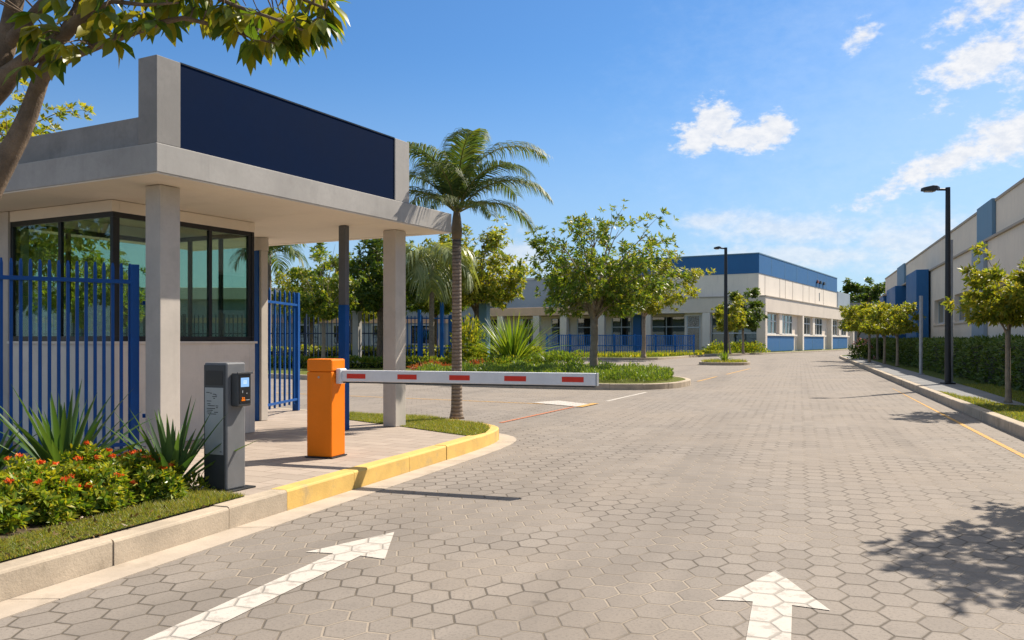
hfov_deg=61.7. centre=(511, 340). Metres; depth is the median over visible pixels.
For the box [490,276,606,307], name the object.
hall
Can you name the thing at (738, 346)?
rounded shrub
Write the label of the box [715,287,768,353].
tree
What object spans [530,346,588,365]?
leafy shrub
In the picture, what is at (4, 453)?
sword leaf plant
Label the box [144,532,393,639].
painted arrow
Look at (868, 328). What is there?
young tree
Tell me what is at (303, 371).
lawn
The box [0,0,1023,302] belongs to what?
sky
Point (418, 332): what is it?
blue post
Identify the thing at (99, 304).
dense tree
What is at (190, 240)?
window frame
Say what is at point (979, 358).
clipped hedge
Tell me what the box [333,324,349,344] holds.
window
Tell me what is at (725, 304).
street lamp
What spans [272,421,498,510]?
yellow kerb
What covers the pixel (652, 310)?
broad tree
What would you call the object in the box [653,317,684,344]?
window
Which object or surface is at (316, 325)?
window
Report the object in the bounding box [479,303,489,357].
square pillar
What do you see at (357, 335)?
square pillar
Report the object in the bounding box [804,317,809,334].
window
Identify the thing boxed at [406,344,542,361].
clipped hedge
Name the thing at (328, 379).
barrier gate
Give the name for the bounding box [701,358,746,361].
grass
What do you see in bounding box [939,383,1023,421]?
grass
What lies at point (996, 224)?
long building
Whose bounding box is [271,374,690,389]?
kerb
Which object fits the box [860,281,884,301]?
tree
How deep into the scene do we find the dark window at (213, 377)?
7.00 m
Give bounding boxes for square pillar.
[352,311,362,362]
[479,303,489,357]
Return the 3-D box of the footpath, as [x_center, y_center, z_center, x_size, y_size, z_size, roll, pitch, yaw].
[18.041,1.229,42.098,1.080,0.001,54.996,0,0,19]
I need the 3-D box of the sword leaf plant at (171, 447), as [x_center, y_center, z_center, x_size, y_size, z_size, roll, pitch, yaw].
[-2.808,0.813,6.918,1.124,0.760,1.035,0,0,28]
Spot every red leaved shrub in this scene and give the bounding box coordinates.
[406,359,451,369]
[465,358,493,367]
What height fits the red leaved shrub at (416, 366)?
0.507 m
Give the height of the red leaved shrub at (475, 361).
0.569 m
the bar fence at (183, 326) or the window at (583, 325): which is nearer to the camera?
the bar fence at (183, 326)
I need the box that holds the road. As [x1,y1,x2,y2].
[0,350,1023,639]
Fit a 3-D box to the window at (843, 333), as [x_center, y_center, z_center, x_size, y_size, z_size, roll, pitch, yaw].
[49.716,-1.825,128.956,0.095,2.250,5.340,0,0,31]
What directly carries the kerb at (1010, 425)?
on the road
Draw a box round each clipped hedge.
[271,344,435,362]
[271,354,450,367]
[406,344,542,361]
[860,337,894,358]
[882,332,1023,390]
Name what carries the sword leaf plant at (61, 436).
on the flower bed soil
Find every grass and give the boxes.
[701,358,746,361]
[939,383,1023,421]
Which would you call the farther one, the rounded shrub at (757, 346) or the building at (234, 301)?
the rounded shrub at (757, 346)
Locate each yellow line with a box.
[576,403,597,406]
[892,388,1023,457]
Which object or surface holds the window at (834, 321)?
in the building at (800, 309)
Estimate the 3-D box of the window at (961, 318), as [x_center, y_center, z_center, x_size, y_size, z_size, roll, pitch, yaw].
[20.538,-1.475,38.887,0.330,1.390,4.360,0,0,19]
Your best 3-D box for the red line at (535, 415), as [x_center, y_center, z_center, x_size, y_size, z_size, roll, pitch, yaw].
[0.555,1.392,16.291,0.080,0.001,3.804,0,0,23]
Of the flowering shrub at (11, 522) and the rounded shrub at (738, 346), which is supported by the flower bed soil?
the flowering shrub at (11, 522)
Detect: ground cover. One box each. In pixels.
[416,358,673,380]
[566,350,735,356]
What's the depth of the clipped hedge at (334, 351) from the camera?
43.80 m
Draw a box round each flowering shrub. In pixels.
[0,452,59,506]
[0,462,93,525]
[0,472,32,533]
[30,440,112,474]
[38,455,138,516]
[96,444,187,489]
[126,454,189,504]
[847,336,875,358]
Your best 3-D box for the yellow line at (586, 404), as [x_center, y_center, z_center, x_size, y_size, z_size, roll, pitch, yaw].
[1.630,1.385,18.451,0.160,0.001,1.092,0,0,24]
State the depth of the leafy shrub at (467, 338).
37.70 m
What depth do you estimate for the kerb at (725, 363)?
48.10 m
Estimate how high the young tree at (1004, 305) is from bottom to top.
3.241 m
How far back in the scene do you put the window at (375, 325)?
67.57 m
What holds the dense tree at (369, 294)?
on the lawn at (303, 371)
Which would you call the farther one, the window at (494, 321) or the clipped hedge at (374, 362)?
the window at (494, 321)
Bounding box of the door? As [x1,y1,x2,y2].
[687,316,699,349]
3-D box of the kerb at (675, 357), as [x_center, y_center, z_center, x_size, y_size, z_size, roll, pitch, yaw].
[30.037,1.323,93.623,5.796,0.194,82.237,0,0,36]
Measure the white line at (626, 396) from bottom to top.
0.001 m
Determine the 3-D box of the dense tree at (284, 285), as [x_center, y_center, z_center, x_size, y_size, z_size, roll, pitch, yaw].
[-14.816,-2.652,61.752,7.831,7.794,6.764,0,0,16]
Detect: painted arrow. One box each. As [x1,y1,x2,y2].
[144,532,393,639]
[716,570,829,639]
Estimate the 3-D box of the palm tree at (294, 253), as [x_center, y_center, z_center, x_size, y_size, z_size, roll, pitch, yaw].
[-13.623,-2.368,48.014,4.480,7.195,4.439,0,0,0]
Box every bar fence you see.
[32,314,376,362]
[406,315,474,357]
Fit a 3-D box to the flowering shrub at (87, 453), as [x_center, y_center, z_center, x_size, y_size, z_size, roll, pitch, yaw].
[-3.499,1.050,7.009,0.898,0.496,0.702,0,0,-1]
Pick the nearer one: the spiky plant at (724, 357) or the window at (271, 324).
the spiky plant at (724, 357)
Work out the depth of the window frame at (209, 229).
10.85 m
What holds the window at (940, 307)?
in the long building at (996, 224)
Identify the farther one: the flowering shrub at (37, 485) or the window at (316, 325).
the window at (316, 325)
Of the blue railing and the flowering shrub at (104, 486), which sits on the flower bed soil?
the flowering shrub at (104, 486)
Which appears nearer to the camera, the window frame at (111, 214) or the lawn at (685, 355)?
the window frame at (111, 214)
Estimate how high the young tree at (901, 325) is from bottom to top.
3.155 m
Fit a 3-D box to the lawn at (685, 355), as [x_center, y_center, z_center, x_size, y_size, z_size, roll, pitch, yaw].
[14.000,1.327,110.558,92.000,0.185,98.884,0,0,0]
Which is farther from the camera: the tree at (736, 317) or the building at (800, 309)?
the building at (800, 309)
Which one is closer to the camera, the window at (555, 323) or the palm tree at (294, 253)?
the palm tree at (294, 253)
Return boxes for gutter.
[0,433,516,619]
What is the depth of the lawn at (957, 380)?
27.84 m
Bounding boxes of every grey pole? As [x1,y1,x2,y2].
[918,296,923,373]
[951,240,955,382]
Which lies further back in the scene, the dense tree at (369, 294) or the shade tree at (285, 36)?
the dense tree at (369, 294)
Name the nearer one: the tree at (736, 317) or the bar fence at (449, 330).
the bar fence at (449, 330)
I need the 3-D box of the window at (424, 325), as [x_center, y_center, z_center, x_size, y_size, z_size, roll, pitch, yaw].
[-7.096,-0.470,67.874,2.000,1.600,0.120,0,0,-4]
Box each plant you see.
[0,381,152,466]
[0,419,36,470]
[101,395,259,479]
[184,471,215,489]
[463,313,570,364]
[712,351,735,360]
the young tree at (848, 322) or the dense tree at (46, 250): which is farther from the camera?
the young tree at (848, 322)
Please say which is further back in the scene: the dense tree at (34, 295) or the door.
the door
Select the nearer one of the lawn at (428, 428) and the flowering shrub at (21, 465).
the flowering shrub at (21, 465)
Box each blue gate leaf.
[0,257,145,460]
[268,288,299,410]
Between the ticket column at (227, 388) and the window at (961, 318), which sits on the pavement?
the ticket column at (227, 388)
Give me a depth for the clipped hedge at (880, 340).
57.26 m
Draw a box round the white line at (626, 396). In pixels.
[607,392,646,400]
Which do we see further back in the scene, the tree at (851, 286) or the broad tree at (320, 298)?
the tree at (851, 286)
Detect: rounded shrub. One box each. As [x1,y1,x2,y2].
[701,339,734,349]
[720,340,750,352]
[735,340,769,352]
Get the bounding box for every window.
[206,370,222,384]
[271,324,278,344]
[301,324,319,344]
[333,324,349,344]
[371,324,376,344]
[410,324,428,344]
[490,320,496,344]
[518,319,532,344]
[551,319,559,344]
[577,318,590,344]
[612,318,630,344]
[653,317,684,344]
[767,313,775,333]
[782,315,791,334]
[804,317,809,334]
[815,318,821,334]
[833,320,836,335]
[841,321,845,335]
[933,299,944,325]
[953,294,970,323]
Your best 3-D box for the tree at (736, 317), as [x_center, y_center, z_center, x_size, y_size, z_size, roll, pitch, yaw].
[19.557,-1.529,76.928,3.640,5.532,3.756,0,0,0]
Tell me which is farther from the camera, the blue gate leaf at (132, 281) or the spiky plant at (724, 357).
the spiky plant at (724, 357)
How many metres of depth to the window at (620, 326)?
101.45 m
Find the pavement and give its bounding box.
[0,408,466,562]
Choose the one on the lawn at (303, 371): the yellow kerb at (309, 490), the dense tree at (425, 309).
the dense tree at (425, 309)
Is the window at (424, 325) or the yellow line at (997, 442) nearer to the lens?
the yellow line at (997, 442)
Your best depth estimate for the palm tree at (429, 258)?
38.30 m
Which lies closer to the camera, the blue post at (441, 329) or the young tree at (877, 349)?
the blue post at (441, 329)
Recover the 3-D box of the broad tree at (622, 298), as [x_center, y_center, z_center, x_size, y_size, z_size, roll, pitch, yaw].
[3.215,-1.915,31.066,6.085,6.434,5.373,0,0,32]
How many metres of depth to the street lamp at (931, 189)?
24.14 m
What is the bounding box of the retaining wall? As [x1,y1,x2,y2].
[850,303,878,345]
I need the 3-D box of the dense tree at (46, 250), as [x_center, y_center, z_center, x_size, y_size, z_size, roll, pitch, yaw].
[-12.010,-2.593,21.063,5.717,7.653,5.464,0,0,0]
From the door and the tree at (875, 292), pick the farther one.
the tree at (875, 292)
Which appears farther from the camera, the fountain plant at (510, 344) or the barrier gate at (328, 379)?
the fountain plant at (510, 344)
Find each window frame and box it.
[10,211,115,340]
[16,225,145,335]
[116,212,250,340]
[180,232,253,340]
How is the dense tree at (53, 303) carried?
on the lawn at (303, 371)
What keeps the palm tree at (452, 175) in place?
on the lawn at (428, 428)
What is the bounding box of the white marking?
[533,401,585,405]
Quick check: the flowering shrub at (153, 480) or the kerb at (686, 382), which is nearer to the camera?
the flowering shrub at (153, 480)
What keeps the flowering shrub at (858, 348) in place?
on the lawn at (957, 380)
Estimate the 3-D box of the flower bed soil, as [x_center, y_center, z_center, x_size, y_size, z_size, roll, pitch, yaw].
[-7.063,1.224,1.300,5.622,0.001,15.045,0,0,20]
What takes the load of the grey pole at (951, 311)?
on the footpath
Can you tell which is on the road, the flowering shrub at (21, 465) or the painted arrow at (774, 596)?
the painted arrow at (774, 596)
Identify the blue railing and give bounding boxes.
[546,334,694,355]
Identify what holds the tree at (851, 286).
on the ground
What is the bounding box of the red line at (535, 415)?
[499,407,571,422]
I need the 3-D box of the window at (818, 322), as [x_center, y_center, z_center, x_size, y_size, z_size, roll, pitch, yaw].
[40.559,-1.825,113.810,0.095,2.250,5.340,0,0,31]
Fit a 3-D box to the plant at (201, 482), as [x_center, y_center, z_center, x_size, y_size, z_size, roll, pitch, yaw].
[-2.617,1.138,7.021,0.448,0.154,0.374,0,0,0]
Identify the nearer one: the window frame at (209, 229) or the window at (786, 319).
the window frame at (209, 229)
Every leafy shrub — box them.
[440,313,488,364]
[468,352,540,364]
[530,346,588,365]
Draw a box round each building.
[32,287,490,350]
[490,252,853,351]
[879,178,1023,339]
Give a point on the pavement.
(275, 455)
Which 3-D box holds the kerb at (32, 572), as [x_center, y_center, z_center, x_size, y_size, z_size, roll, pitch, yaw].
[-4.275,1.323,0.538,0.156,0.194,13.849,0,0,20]
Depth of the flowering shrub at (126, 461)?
6.64 m
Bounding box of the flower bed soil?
[0,489,243,561]
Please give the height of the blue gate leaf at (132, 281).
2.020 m
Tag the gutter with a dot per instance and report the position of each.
(36, 598)
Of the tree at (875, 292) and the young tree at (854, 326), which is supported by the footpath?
the young tree at (854, 326)
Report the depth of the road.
6.29 m
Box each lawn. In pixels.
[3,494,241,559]
[271,368,684,383]
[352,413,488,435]
[542,348,847,357]
[842,355,1023,420]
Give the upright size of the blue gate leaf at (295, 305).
2.080 m
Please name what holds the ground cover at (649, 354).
on the lawn at (685, 355)
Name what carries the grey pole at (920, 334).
on the footpath
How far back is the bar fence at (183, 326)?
43.35 m
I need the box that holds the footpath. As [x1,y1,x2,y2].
[843,356,1023,405]
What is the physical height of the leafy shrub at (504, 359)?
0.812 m
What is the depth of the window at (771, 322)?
93.46 m
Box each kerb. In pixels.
[0,489,286,601]
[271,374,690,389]
[271,407,306,410]
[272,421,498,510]
[565,349,847,359]
[699,361,749,365]
[839,355,1023,438]
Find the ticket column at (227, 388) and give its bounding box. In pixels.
[188,362,255,493]
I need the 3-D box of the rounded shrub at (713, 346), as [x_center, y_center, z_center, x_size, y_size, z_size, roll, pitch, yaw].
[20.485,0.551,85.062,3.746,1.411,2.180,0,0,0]
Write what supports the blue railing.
on the lawn at (685, 355)
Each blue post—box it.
[417,310,420,361]
[440,302,443,357]
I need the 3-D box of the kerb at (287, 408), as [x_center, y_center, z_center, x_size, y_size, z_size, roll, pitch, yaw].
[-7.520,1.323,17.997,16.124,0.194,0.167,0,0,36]
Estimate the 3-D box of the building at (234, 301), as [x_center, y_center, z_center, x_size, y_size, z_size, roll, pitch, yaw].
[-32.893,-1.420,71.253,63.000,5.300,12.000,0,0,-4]
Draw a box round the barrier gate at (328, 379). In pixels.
[305,358,598,458]
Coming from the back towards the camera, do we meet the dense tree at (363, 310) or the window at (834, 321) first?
the window at (834, 321)
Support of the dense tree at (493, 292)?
on the lawn at (303, 371)
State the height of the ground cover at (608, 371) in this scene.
0.575 m
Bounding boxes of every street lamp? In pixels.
[714,246,727,356]
[921,185,955,383]
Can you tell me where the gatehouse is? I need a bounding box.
[0,55,451,451]
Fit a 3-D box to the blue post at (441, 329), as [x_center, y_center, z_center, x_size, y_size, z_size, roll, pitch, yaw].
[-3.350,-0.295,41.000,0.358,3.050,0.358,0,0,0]
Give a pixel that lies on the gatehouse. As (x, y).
(190, 159)
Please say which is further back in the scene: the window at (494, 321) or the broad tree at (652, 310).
the window at (494, 321)
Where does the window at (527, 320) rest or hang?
in the building at (800, 309)
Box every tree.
[0,0,349,198]
[0,77,126,294]
[32,285,54,321]
[34,267,99,335]
[64,257,145,335]
[227,244,309,350]
[271,257,337,345]
[286,242,367,357]
[310,256,376,343]
[328,238,426,357]
[406,235,469,345]
[406,242,480,362]
[407,128,553,418]
[420,214,533,340]
[506,199,691,366]
[605,248,715,357]
[711,293,747,353]
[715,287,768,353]
[837,277,865,302]
[838,304,865,358]
[842,301,897,361]
[850,276,884,302]
[854,312,887,359]
[859,302,901,363]
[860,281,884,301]
[868,301,925,365]
[940,241,1023,402]
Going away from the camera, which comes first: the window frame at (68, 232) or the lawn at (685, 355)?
the window frame at (68, 232)
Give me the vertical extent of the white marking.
0.001 m

